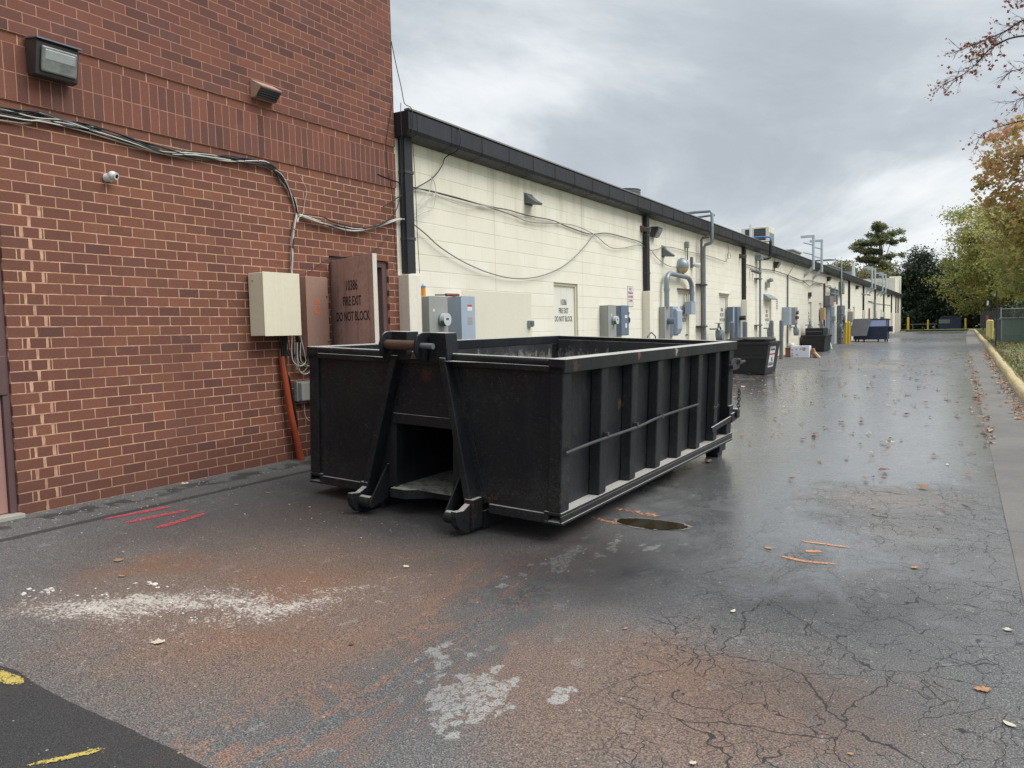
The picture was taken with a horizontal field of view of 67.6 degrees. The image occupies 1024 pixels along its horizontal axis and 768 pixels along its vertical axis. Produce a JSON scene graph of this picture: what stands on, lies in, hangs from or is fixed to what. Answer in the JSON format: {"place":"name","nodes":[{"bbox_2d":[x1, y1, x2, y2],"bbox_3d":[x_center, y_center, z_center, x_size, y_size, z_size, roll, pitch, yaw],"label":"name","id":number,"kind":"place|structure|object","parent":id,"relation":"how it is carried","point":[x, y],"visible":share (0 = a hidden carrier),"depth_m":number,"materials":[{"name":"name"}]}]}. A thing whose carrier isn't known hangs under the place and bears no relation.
{"place":"outdoors","nodes":[
{"label":"outdoors","id":0,"kind":"place"},
{"bbox_2d":[0,331,1023,767],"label":"asphalt road","id":1,"kind":"structure","parent":0,"point":[510,643],"depth_m":3.98,"materials":[{"name":"asphalt"}]},
{"bbox_2d":[0,666,31,684],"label":"spray paint stroke","id":2,"kind":"object","parent":1,"relation":"on","point":[5,675],"visible":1,"depth_m":3.28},
{"bbox_2d":[29,747,104,765],"bbox_3d":[-1.597,1.327,2.739,0.251,0.006,0.112,-4,5,-30],"label":"spray paint stroke","id":3,"kind":"object","parent":1,"relation":"on","point":[69,756],"visible":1,"depth_m":2.72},
{"bbox_2d":[104,506,170,518],"bbox_3d":[-2.819,0.969,5.766,0.188,0.013,0.584,2,5,40],"label":"spray paint stroke","id":4,"kind":"object","parent":1,"relation":"on","point":[154,509],"visible":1,"depth_m":5.77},
{"bbox_2d":[20,581,278,623],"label":"plaster crumbs","id":5,"kind":"object","parent":1,"relation":"on","point":[47,590],"visible":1,"depth_m":4.20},
{"bbox_2d":[124,510,186,522],"bbox_3d":[-2.648,0.982,5.721,0.174,0.012,0.534,2,6,43],"label":"spray paint stroke","id":6,"kind":"object","parent":1,"relation":"on","point":[150,517],"visible":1,"depth_m":5.68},
{"bbox_2d":[156,513,205,527],"bbox_3d":[-2.416,0.997,5.611,0.167,0.014,0.500,0,4,15],"label":"spray paint stroke","id":7,"kind":"object","parent":1,"relation":"on","point":[175,522],"visible":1,"depth_m":5.59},
{"bbox_2d":[1,466,381,624],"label":"pebbles","id":8,"kind":"object","parent":1,"relation":"on","point":[138,539],"visible":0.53,"depth_m":5.70,"materials":[{"name":"stone"}]},
{"bbox_2d":[307,331,745,532],"bbox_3d":[0.474,0.181,7.683,2.478,1.482,4.943,4,6,31],"label":"roll off container","id":9,"kind":"object","parent":1,"relation":"on","point":[559,430],"visible":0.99,"depth_m":5.99,"materials":[{"name":"metal"}]},
{"bbox_2d":[559,339,690,344],"bbox_3d":[1.540,0.001,9.489,2.200,1.040,0.045,4,6,31],"label":"rear door","id":10,"kind":"structure","parent":9,"relation":"in","point":[559,339],"depth_m":9.48,"materials":[{"name":"metal"}]},
{"bbox_2d":[614,517,691,529],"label":"puddle","id":11,"kind":"object","parent":1,"relation":"on","point":[645,523],"visible":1,"depth_m":5.82,"materials":[{"name":"brown liquid"}]},
{"bbox_2d":[729,321,733,338],"bbox_3d":[5.909,-0.968,20.566,0.132,1.424,0.132,1,5,31],"label":"bollard","id":12,"kind":"object","parent":1,"relation":"on","point":[731,329],"visible":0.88,"depth_m":20.48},
{"bbox_2d":[743,321,746,336],"bbox_3d":[6.625,-1.077,21.764,0.132,1.424,0.132,1,5,31],"label":"bollard","id":13,"kind":"object","parent":1,"relation":"on","point":[744,328],"visible":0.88,"depth_m":21.68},
{"bbox_2d":[722,337,781,374],"bbox_3d":[6.253,-0.756,20.045,1.290,0.942,1.430,1,5,31],"label":"dumpster","id":14,"kind":"object","parent":1,"relation":"on","point":[759,355],"visible":0.91,"depth_m":19.45,"materials":[{"name":"black paint"}]},
{"bbox_2d":[769,320,773,336],"bbox_3d":[8.364,-1.342,24.673,0.132,1.424,0.132,1,5,31],"label":"bollard","id":15,"kind":"object","parent":1,"relation":"on","point":[771,328],"visible":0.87,"depth_m":24.59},
{"bbox_2d":[779,320,782,358],"bbox_3d":[9.132,-1.459,25.957,0.132,1.424,0.132,1,5,31],"label":"bollard","id":16,"kind":"object","parent":1,"relation":"on","point":[781,339],"visible":0.88,"depth_m":25.91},
{"bbox_2d":[791,346,810,357],"bbox_3d":[10.188,-1.141,26.994,0.620,0.410,0.428,1,5,31],"label":"carton","id":17,"kind":"object","parent":1,"relation":"on","point":[800,351],"visible":0.96,"depth_m":26.81,"materials":[{"name":"cardboard"}]},
{"bbox_2d":[782,555,834,563],"bbox_3d":[1.867,1.116,4.834,0.463,0.002,0.102,1,5,35],"label":"spray paint stroke","id":18,"kind":"object","parent":1,"relation":"on","point":[808,561],"visible":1,"depth_m":4.82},
{"bbox_2d":[801,328,831,350],"bbox_3d":[12.649,-1.855,31.764,0.960,0.940,1.660,1,5,31],"label":"dumpster","id":19,"kind":"object","parent":1,"relation":"on","point":[818,339],"visible":0.91,"depth_m":31.19,"materials":[{"name":"black paint"}]},
{"bbox_2d":[847,322,849,343],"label":"bollard","id":20,"kind":"object","parent":1,"relation":"on","point":[848,332],"visible":0.94,"depth_m":40.24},
{"bbox_2d":[706,354,995,487],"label":"leaf litter","id":21,"kind":"object","parent":1,"relation":"on","point":[922,485],"visible":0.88,"depth_m":13.09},
{"bbox_2d":[850,318,892,341],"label":"dumpster","id":22,"kind":"object","parent":1,"relation":"on","point":[868,329],"visible":0.98,"depth_m":42.70,"materials":[{"name":"blue metal"}]},
{"bbox_2d":[905,329,1023,401],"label":"kerb","id":23,"kind":"structure","parent":1,"relation":"on","point":[1015,382],"depth_m":19.37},
{"bbox_2d":[973,684,991,691],"bbox_3d":[1.902,1.227,3.091,0.064,0.007,0.061,2,5,41],"label":"fallen leaf","id":24,"kind":"object","parent":1,"relation":"on","point":[983,688],"visible":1,"depth_m":3.09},
{"bbox_2d":[966,331,1023,599],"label":"concrete gutter","id":25,"kind":"object","parent":1,"relation":"on","point":[1007,447],"visible":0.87,"depth_m":9.18,"materials":[{"name":"concrete"}]},
{"bbox_2d":[982,349,1023,418],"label":"leaf litter","id":26,"kind":"object","parent":25,"relation":"on","point":[991,364],"visible":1,"depth_m":16.13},
{"bbox_2d":[390,0,1023,319],"label":"sky","id":27,"kind":"structure","parent":0,"point":[795,118],"materials":[{"name":"grey"}]},
{"bbox_2d":[901,328,1023,382],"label":"lawn","id":28,"kind":"structure","parent":0,"point":[1014,371],"depth_m":27.32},
{"bbox_2d":[827,258,878,278],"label":"tree","id":29,"kind":"object","parent":28,"relation":"on","point":[846,267],"visible":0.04,"depth_m":101.58,"materials":[{"name":"green plant"}]},
{"bbox_2d":[848,221,907,271],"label":"tree","id":30,"kind":"object","parent":28,"relation":"on","point":[880,236],"visible":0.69,"depth_m":104.87,"materials":[{"name":"green plant"}]},
{"bbox_2d":[856,260,907,288],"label":"tree","id":31,"kind":"object","parent":28,"relation":"on","point":[866,275],"visible":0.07,"depth_m":96.38,"materials":[{"name":"green plant"}]},
{"bbox_2d":[889,244,950,327],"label":"tree","id":32,"kind":"object","parent":28,"relation":"on","point":[921,261],"visible":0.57,"depth_m":87.53,"materials":[{"name":"green plant"}]},
{"bbox_2d":[912,256,974,327],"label":"tree","id":33,"kind":"object","parent":28,"relation":"on","point":[932,289],"visible":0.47,"depth_m":85.51,"materials":[{"name":"green plant"}]},
{"bbox_2d":[939,316,960,328],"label":"dumpster","id":34,"kind":"object","parent":28,"relation":"on","point":[949,322],"visible":0.69,"depth_m":78.19,"materials":[{"name":"blue metal"}]},
{"bbox_2d":[901,295,1023,329],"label":"undergrowth","id":35,"kind":"object","parent":28,"relation":"on","point":[971,323],"visible":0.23,"depth_m":85.24,"materials":[{"name":"green plant"}]},
{"bbox_2d":[921,198,1023,317],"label":"tree","id":36,"kind":"object","parent":28,"relation":"on","point":[962,262],"visible":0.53,"depth_m":77.13,"materials":[{"name":"green plant"}]},
{"bbox_2d":[924,0,1023,301],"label":"tree","id":37,"kind":"object","parent":28,"relation":"on","point":[1011,197],"visible":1,"depth_m":32.16,"materials":[{"name":"orange plant"}]},
{"bbox_2d":[961,251,1005,326],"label":"tree","id":38,"kind":"object","parent":28,"relation":"on","point":[981,298],"visible":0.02,"depth_m":86.17,"materials":[{"name":"green plant"}]},
{"bbox_2d":[989,320,993,338],"bbox_3d":[24.482,-2.669,39.106,0.200,1.215,0.200,1,5,31],"label":"bollard","id":39,"kind":"object","parent":28,"relation":"on","point":[991,326],"visible":0.88,"depth_m":39.03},
{"bbox_2d":[966,184,1023,305],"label":"tree","id":40,"kind":"object","parent":28,"relation":"on","point":[1001,272],"visible":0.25,"depth_m":52.75,"materials":[{"name":"green plant"}]},
{"bbox_2d":[995,291,997,345],"bbox_3d":[18.968,-2.498,29.980,0.069,2.251,0.162,1,5,31],"label":"marker pole","id":41,"kind":"object","parent":28,"relation":"on","point":[996,319],"visible":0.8,"depth_m":29.96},
{"bbox_2d":[980,310,1023,327],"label":"fence","id":42,"kind":"object","parent":28,"relation":"on","point":[991,315],"visible":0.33,"depth_m":74.34,"materials":[{"name":"metal"}]},
{"bbox_2d":[985,337,1023,376],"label":"leaf litter","id":43,"kind":"object","parent":28,"relation":"on","point":[1012,362],"visible":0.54,"depth_m":25.51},
{"bbox_2d":[997,318,1016,340],"bbox_3d":[23.656,-2.555,36.689,0.880,1.160,1.060,1,5,31],"label":"transformer cabinet","id":44,"kind":"object","parent":28,"relation":"on","point":[998,329],"visible":0.04,"depth_m":36.40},
{"bbox_2d":[999,317,1023,341],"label":"transformer cabinet","id":45,"kind":"object","parent":28,"relation":"on","point":[1012,328],"visible":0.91,"depth_m":34.27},
{"bbox_2d":[1008,300,1023,317],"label":"undergrowth","id":46,"kind":"object","parent":28,"relation":"on","point":[1017,306],"visible":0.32,"depth_m":47.94,"materials":[{"name":"green plant"}]},
{"label":"ground","id":47,"kind":"structure","parent":0,"visible":0},
{"bbox_2d":[0,0,399,521],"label":"brick building","id":48,"kind":"structure","parent":47,"relation":"on","point":[135,356],"depth_m":6.66,"materials":[{"name":"brick"}]},
{"bbox_2d":[0,356,7,513],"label":"side door","id":49,"kind":"structure","parent":48,"relation":"in","point":[3,376],"depth_m":5.54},
{"bbox_2d":[24,35,81,86],"bbox_3d":[-3.392,-2.394,5.672,0.175,0.286,0.325,1,5,31],"label":"wall lamp","id":50,"kind":"object","parent":48,"relation":"attached to","point":[51,60],"visible":1,"depth_m":5.60,"materials":[{"name":"brown metal"}]},
{"bbox_2d":[103,171,118,181],"bbox_3d":[-3.200,-1.659,6.115,0.107,0.083,0.072,0,4,14],"label":"security camera","id":51,"kind":"object","parent":48,"relation":"attached to","point":[111,176],"visible":1,"depth_m":6.09,"materials":[{"name":"white plastic"}]},
{"bbox_2d":[0,106,297,214],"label":"cable bundle","id":52,"kind":"object","parent":48,"relation":"attached to","point":[90,128],"visible":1,"depth_m":6.23,"materials":[{"name":"plastic"}]},
{"bbox_2d":[250,79,281,103],"bbox_3d":[-2.372,-2.832,7.397,0.146,0.170,0.265,1,5,31],"label":"hooded wall light","id":53,"kind":"object","parent":48,"relation":"attached to","point":[265,92],"visible":1,"depth_m":7.34,"materials":[{"name":"metal"}]},
{"bbox_2d":[248,271,301,335],"bbox_3d":[-2.324,-0.775,7.486,0.230,0.609,0.462,1,5,31],"label":"utility cabinet","id":54,"kind":"object","parent":48,"relation":"attached to","point":[274,303],"visible":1,"depth_m":7.34,"materials":[{"name":"metal"}]},
{"bbox_2d":[280,336,298,430],"bbox_3d":[-2.251,-0.010,7.737,0.046,0.992,0.167,1,5,31],"label":"conduit pipe","id":55,"kind":"object","parent":54,"relation":"hanging from","point":[283,343],"visible":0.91,"depth_m":7.67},
{"bbox_2d":[279,356,304,460],"bbox_3d":[-2.225,0.277,7.764,0.237,1.125,0.076,-5,6,-44],"label":"conduit pipe","id":56,"kind":"object","parent":48,"relation":"attached to","point":[291,416],"visible":0.91,"depth_m":7.71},
{"bbox_2d":[290,213,296,272],"bbox_3d":[-2.216,-1.336,7.813,0.041,0.826,0.124,1,5,31],"label":"cable bundle","id":57,"kind":"object","parent":48,"relation":"attached to","point":[292,244],"visible":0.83,"depth_m":7.77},
{"bbox_2d":[294,380,309,406],"bbox_3d":[-2.142,0.103,7.939,0.107,0.271,0.215,1,5,31],"label":"junction box","id":58,"kind":"object","parent":48,"relation":"attached to","point":[301,392],"visible":0.71,"depth_m":7.86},
{"bbox_2d":[298,276,329,355],"bbox_3d":[-2.074,-0.702,7.973,0.163,0.817,0.310,1,5,31],"label":"electrical panel","id":59,"kind":"object","parent":48,"relation":"attached to","point":[314,311],"visible":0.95,"depth_m":7.89,"materials":[{"name":"metal"}]},
{"bbox_2d":[284,335,309,374],"bbox_3d":[-2.162,-0.301,7.865,0.074,0.416,0.427,1,5,31],"label":"cable coil","id":60,"kind":"object","parent":59,"relation":"hanging from","point":[295,353],"visible":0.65,"depth_m":7.81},
{"bbox_2d":[305,276,329,345],"bbox_3d":[-2.012,-0.700,7.936,0.008,0.810,0.310,1,5,31],"label":"door","id":61,"kind":"structure","parent":59,"relation":"in","point":[317,311],"depth_m":7.93,"materials":[{"name":"metal"}]},
{"bbox_2d":[289,136,415,250],"bbox_3d":[-1.721,-2.257,8.578,0.080,1.677,2.069,1,5,31],"label":"cable bundle","id":62,"kind":"object","parent":48,"relation":"attached to","point":[355,228],"visible":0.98,"depth_m":8.48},
{"bbox_2d":[330,253,378,344],"bbox_3d":[-1.644,-0.303,8.050,0.048,2.042,0.912,-5,5,-40],"label":"fire exit door","id":63,"kind":"structure","parent":48,"relation":"in","point":[354,287],"depth_m":7.94,"materials":[{"name":"metal"}]},
{"bbox_2d":[391,41,412,127],"bbox_3d":[-1.299,-3.553,9.098,0.245,1.021,0.047,0,4,12],"label":"loose wire","id":64,"kind":"object","parent":48,"relation":"attached to","point":[401,87],"visible":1,"depth_m":9.09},
{"bbox_2d":[386,97,419,272],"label":"vertical wires","id":65,"kind":"object","parent":48,"relation":"hanging from","point":[402,188],"visible":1,"depth_m":9.06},
{"bbox_2d":[394,108,902,355],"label":"cream block building","id":66,"kind":"structure","parent":47,"relation":"on","point":[580,288],"depth_m":12.94,"materials":[{"name":"concrete"}]},
{"bbox_2d":[383,128,460,206],"bbox_3d":[-1.085,-2.720,9.445,0.241,1.212,1.360,1,5,31],"label":"looped cable","id":67,"kind":"object","parent":66,"relation":"hanging from","point":[435,174],"visible":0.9,"depth_m":9.84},
{"bbox_2d":[414,176,436,217],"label":"cable loops","id":68,"kind":"object","parent":66,"relation":"attached to","point":[431,197],"visible":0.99,"depth_m":9.68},
{"bbox_2d":[421,296,450,331],"bbox_3d":[-0.971,-0.673,9.722,0.298,0.874,0.398,1,5,31],"label":"meter cabinet","id":69,"kind":"object","parent":66,"relation":"attached to","point":[436,316],"visible":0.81,"depth_m":9.62,"materials":[{"name":"grey metal"}]},
{"bbox_2d":[447,296,475,339],"bbox_3d":[-0.660,-0.727,10.280,0.258,0.889,0.419,1,5,31],"label":"disconnect box","id":70,"kind":"object","parent":66,"relation":"attached to","point":[461,310],"visible":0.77,"depth_m":10.10,"materials":[{"name":"grey metal"}]},
{"bbox_2d":[461,296,475,338],"bbox_3d":[-0.577,-0.727,10.177,0.005,0.879,0.328,1,5,31],"label":"door","id":71,"kind":"structure","parent":70,"relation":"in","point":[468,331],"depth_m":10.15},
{"bbox_2d":[436,194,547,220],"bbox_3d":[-0.165,-2.523,11.209,0.012,0.085,3.174,1,5,31],"label":"cable run","id":72,"kind":"object","parent":66,"relation":"attached to","point":[490,207],"visible":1,"depth_m":10.91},
{"bbox_2d":[414,224,593,278],"bbox_3d":[0.109,-2.062,11.683,0.017,0.926,5.419,1,5,31],"label":"sagging cable","id":73,"kind":"object","parent":66,"relation":"attached to","point":[495,274],"visible":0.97,"depth_m":11.07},
{"bbox_2d":[378,174,650,250],"bbox_3d":[0.718,-2.663,12.725,0.016,0.212,8.909,1,5,31],"label":"cable run","id":74,"kind":"object","parent":66,"relation":"attached to","point":[514,211],"visible":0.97,"depth_m":11.71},
{"bbox_2d":[413,188,651,250],"bbox_3d":[0.879,-2.604,12.973,0.014,0.278,8.325,1,5,31],"label":"cable run","id":75,"kind":"object","parent":66,"relation":"attached to","point":[525,220],"visible":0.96,"depth_m":11.91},
{"bbox_2d":[524,193,542,205],"bbox_3d":[0.337,-2.888,11.943,0.198,0.180,0.250,1,5,31],"label":"wall light","id":76,"kind":"object","parent":66,"relation":"attached to","point":[530,200],"visible":1,"depth_m":11.89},
{"bbox_2d":[554,286,573,335],"bbox_3d":[0.887,-0.706,13.272,0.042,1.964,0.825,1,5,31],"label":"back door","id":77,"kind":"structure","parent":66,"relation":"in","point":[563,295],"depth_m":13.24,"materials":[{"name":"metal"}]},
{"bbox_2d":[600,305,618,336],"bbox_3d":[1.862,-1.064,14.490,0.268,0.854,0.378,1,5,31],"label":"meter cabinet","id":78,"kind":"object","parent":66,"relation":"attached to","point":[609,319],"visible":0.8,"depth_m":14.37,"materials":[{"name":"grey metal"}]},
{"bbox_2d":[616,305,629,335],"bbox_3d":[2.198,-1.255,15.134,0.180,0.589,0.491,1,5,31],"label":"disconnect box","id":79,"kind":"object","parent":66,"relation":"attached to","point":[622,314],"visible":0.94,"depth_m":14.97,"materials":[{"name":"metal"}]},
{"bbox_2d":[621,305,628,334],"bbox_3d":[2.223,-1.255,15.053,0.005,0.579,0.378,1,5,31],"label":"door","id":80,"kind":"structure","parent":79,"relation":"in","point":[624,308],"depth_m":15.03,"materials":[{"name":"metal"}]},
{"bbox_2d":[619,186,640,194],"bbox_3d":[3.119,-4.739,21.098,1.000,1.300,1.000,1,5,31],"label":"rooftop condenser","id":81,"kind":"object","parent":66,"relation":"on","point":[635,189],"visible":0.12,"depth_m":20.70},
{"bbox_2d":[627,286,632,306],"bbox_3d":[2.422,-1.793,15.659,0.007,0.418,0.310,1,5,31],"label":"parking sign","id":82,"kind":"object","parent":66,"relation":"attached to","point":[629,296],"visible":1,"depth_m":15.65,"materials":[{"name":"white plastic"}]},
{"bbox_2d":[650,226,662,237],"bbox_3d":[3.140,-3.298,16.616,0.214,0.228,0.280,1,5,31],"label":"wall lamp","id":83,"kind":"object","parent":66,"relation":"attached to","point":[656,232],"visible":0.97,"depth_m":16.52,"materials":[{"name":"grey metal"}]},
{"bbox_2d":[659,306,675,338],"bbox_3d":[3.508,-1.103,17.218,0.300,1.274,0.338,1,5,31],"label":"electrical panel","id":84,"kind":"object","parent":66,"relation":"attached to","point":[665,320],"visible":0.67,"depth_m":17.12,"materials":[{"name":"metal"}]},
{"bbox_2d":[664,306,669,338],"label":"door","id":85,"kind":"structure","parent":84,"relation":"in","point":[666,310],"depth_m":17.18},
{"bbox_2d":[661,245,674,256],"bbox_3d":[3.515,-2.991,17.212,0.258,0.260,0.180,1,5,31],"label":"vent hood","id":86,"kind":"object","parent":66,"relation":"attached to","point":[665,252],"visible":1,"depth_m":17.18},
{"bbox_2d":[669,306,681,335],"bbox_3d":[3.790,-1.460,17.730,0.250,0.680,0.487,1,5,31],"label":"transfer switch","id":87,"kind":"object","parent":66,"relation":"attached to","point":[676,328],"visible":0.83,"depth_m":17.53,"materials":[{"name":"metal"}]},
{"bbox_2d":[664,271,694,307],"bbox_3d":[3.932,-2.192,17.935,0.131,0.826,1.941,1,5,31],"label":"arched conduit","id":88,"kind":"object","parent":66,"relation":"attached to","point":[688,278],"visible":1,"depth_m":17.37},
{"bbox_2d":[677,258,688,273],"bbox_3d":[4.081,-2.803,18.186,0.240,0.398,0.336,1,5,31],"label":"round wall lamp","id":89,"kind":"object","parent":66,"relation":"attached to","point":[683,266],"visible":0.87,"depth_m":18.09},
{"bbox_2d":[678,293,687,339],"bbox_3d":[4.144,-1.208,18.668,0.095,1.991,0.770,1,5,31],"label":"back door","id":90,"kind":"structure","parent":66,"relation":"in","point":[681,297],"depth_m":18.75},
{"bbox_2d":[685,301,695,314],"bbox_3d":[4.369,-1.864,18.770,0.166,0.314,0.328,1,5,31],"label":"junction box","id":91,"kind":"object","parent":66,"relation":"attached to","point":[690,307],"visible":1,"depth_m":18.65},
{"bbox_2d":[690,257,700,267],"bbox_3d":[4.557,-3.011,19.013,0.254,0.281,0.172,0,4,14],"label":"wall light","id":92,"kind":"object","parent":66,"relation":"attached to","point":[692,265],"visible":1,"depth_m":18.98,"materials":[{"name":"white plastic"}]},
{"bbox_2d":[686,209,714,339],"bbox_3d":[4.254,-2.362,19.930,1.974,4.170,0.540,1,5,31],"label":"gas riser","id":93,"kind":"object","parent":66,"relation":"attached to","point":[711,215],"visible":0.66,"depth_m":19.54,"materials":[{"name":"metal"}]},
{"bbox_2d":[700,236,709,339],"bbox_3d":[4.898,-1.996,19.413,0.233,3.481,0.062,1,5,31],"label":"gas riser","id":94,"kind":"object","parent":66,"relation":"attached to","point":[701,270],"visible":0.77,"depth_m":19.39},
{"bbox_2d":[710,323,724,340],"bbox_3d":[5.319,-1.347,19.896,0.209,0.478,0.813,1,5,31],"label":"gas meter","id":95,"kind":"object","parent":66,"relation":"attached to","point":[719,335],"visible":0.98,"depth_m":20.00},
{"bbox_2d":[719,297,726,339],"bbox_3d":[5.956,-1.472,21.698,0.095,1.972,0.770,1,5,31],"label":"back door","id":96,"kind":"structure","parent":66,"relation":"in","point":[721,299],"depth_m":21.73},
{"bbox_2d":[727,307,734,332],"bbox_3d":[6.290,-1.847,21.987,0.172,0.739,0.258,1,5,31],"label":"disconnect box","id":97,"kind":"object","parent":66,"relation":"attached to","point":[730,314],"visible":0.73,"depth_m":21.89,"materials":[{"name":"metal"}]},
{"bbox_2d":[734,307,745,337],"bbox_3d":[6.713,-1.822,22.571,0.300,0.909,0.388,1,5,31],"label":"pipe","id":98,"kind":"object","parent":66,"relation":"attached to","point":[738,319],"visible":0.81,"depth_m":22.50,"materials":[{"name":"metal"}]},
{"bbox_2d":[741,226,773,244],"bbox_3d":[11.018,-6.081,34.296,1.210,1.760,1.125,1,5,31],"label":"rooftop unit","id":99,"kind":"object","parent":66,"relation":"on","point":[763,231],"visible":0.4,"depth_m":33.73,"materials":[{"name":"metal"}]},
{"bbox_2d":[754,255,762,336],"bbox_3d":[8.008,-2.457,24.822,0.200,3.400,0.450,1,5,31],"label":"conduit riser","id":100,"kind":"object","parent":66,"relation":"attached to","point":[759,258],"visible":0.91,"depth_m":24.80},
{"bbox_2d":[753,236,771,259],"bbox_3d":[8.019,-4.429,25.026,0.917,0.793,0.416,0,4,20],"label":"insulated pipe","id":101,"kind":"object","parent":66,"relation":"attached to","point":[770,251],"visible":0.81,"depth_m":24.88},
{"bbox_2d":[765,301,768,336],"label":"back door","id":102,"kind":"structure","parent":66,"relation":"in","point":[766,303],"depth_m":26.47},
{"bbox_2d":[782,307,790,324],"bbox_3d":[10.204,-2.519,28.439,0.266,0.674,0.408,1,5,31],"label":"electrical panel","id":103,"kind":"object","parent":66,"relation":"attached to","point":[786,315],"visible":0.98,"depth_m":28.27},
{"bbox_2d":[787,275,788,346],"bbox_3d":[10.463,-2.726,29.049,0.052,2.830,0.052,-4,5,-37],"label":"cable conduit","id":104,"kind":"object","parent":66,"relation":"attached to","point":[787,302],"visible":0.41,"depth_m":28.98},
{"bbox_2d":[746,264,835,287],"bbox_3d":[11.899,-4.438,31.354,0.058,0.761,18.503,1,5,31],"label":"cable run","id":105,"kind":"object","parent":66,"relation":"attached to","point":[791,276],"visible":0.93,"depth_m":29.85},
{"bbox_2d":[791,307,798,324],"bbox_3d":[10.918,-2.621,29.580,0.320,0.684,0.508,1,5,31],"label":"meter cabinet","id":106,"kind":"object","parent":66,"relation":"attached to","point":[794,315],"visible":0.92,"depth_m":29.39,"materials":[{"name":"metal"}]},
{"bbox_2d":[801,235,814,277],"bbox_3d":[12.209,-5.300,31.708,0.553,1.750,0.570,1,5,31],"label":"exhaust stack","id":107,"kind":"object","parent":66,"relation":"attached to","point":[812,254],"visible":1,"depth_m":31.75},
{"bbox_2d":[810,239,822,279],"bbox_3d":[13.283,-5.451,33.506,0.553,1.750,0.570,1,5,31],"label":"exhaust stack","id":108,"kind":"object","parent":66,"relation":"attached to","point":[821,258],"visible":0.94,"depth_m":33.55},
{"bbox_2d":[820,308,825,319],"bbox_3d":[14.512,-3.269,35.729,0.176,0.569,0.608,1,5,31],"label":"utility cabinet","id":109,"kind":"object","parent":66,"relation":"attached to","point":[822,313],"visible":1,"depth_m":35.49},
{"bbox_2d":[823,296,833,305],"bbox_3d":[15.187,-3.984,36.726,0.292,0.484,1.208,1,5,31],"label":"meter cabinet","id":110,"kind":"object","parent":66,"relation":"attached to","point":[829,300],"visible":0.94,"depth_m":36.26,"materials":[{"name":"metal"}]},
{"bbox_2d":[815,259,842,343],"bbox_3d":[16.056,-4.198,39.485,1.959,4.444,0.545,1,5,31],"label":"vent riser","id":111,"kind":"object","parent":66,"relation":"attached to","point":[840,314],"visible":0.87,"depth_m":39.13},
{"bbox_2d":[826,287,839,344],"bbox_3d":[15.932,-3.321,38.056,0.230,2.900,3.256,1,5,31],"label":"conduit rack","id":112,"kind":"object","parent":66,"relation":"attached to","point":[830,318],"visible":0.69,"depth_m":37.97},
{"bbox_2d":[837,305,844,342],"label":"utility cabinet","id":113,"kind":"object","parent":66,"relation":"attached to","point":[838,316],"visible":0.39,"depth_m":40.13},
{"bbox_2d":[864,267,872,292],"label":"exhaust stack","id":114,"kind":"object","parent":66,"relation":"attached to","point":[871,272],"visible":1,"depth_m":50.84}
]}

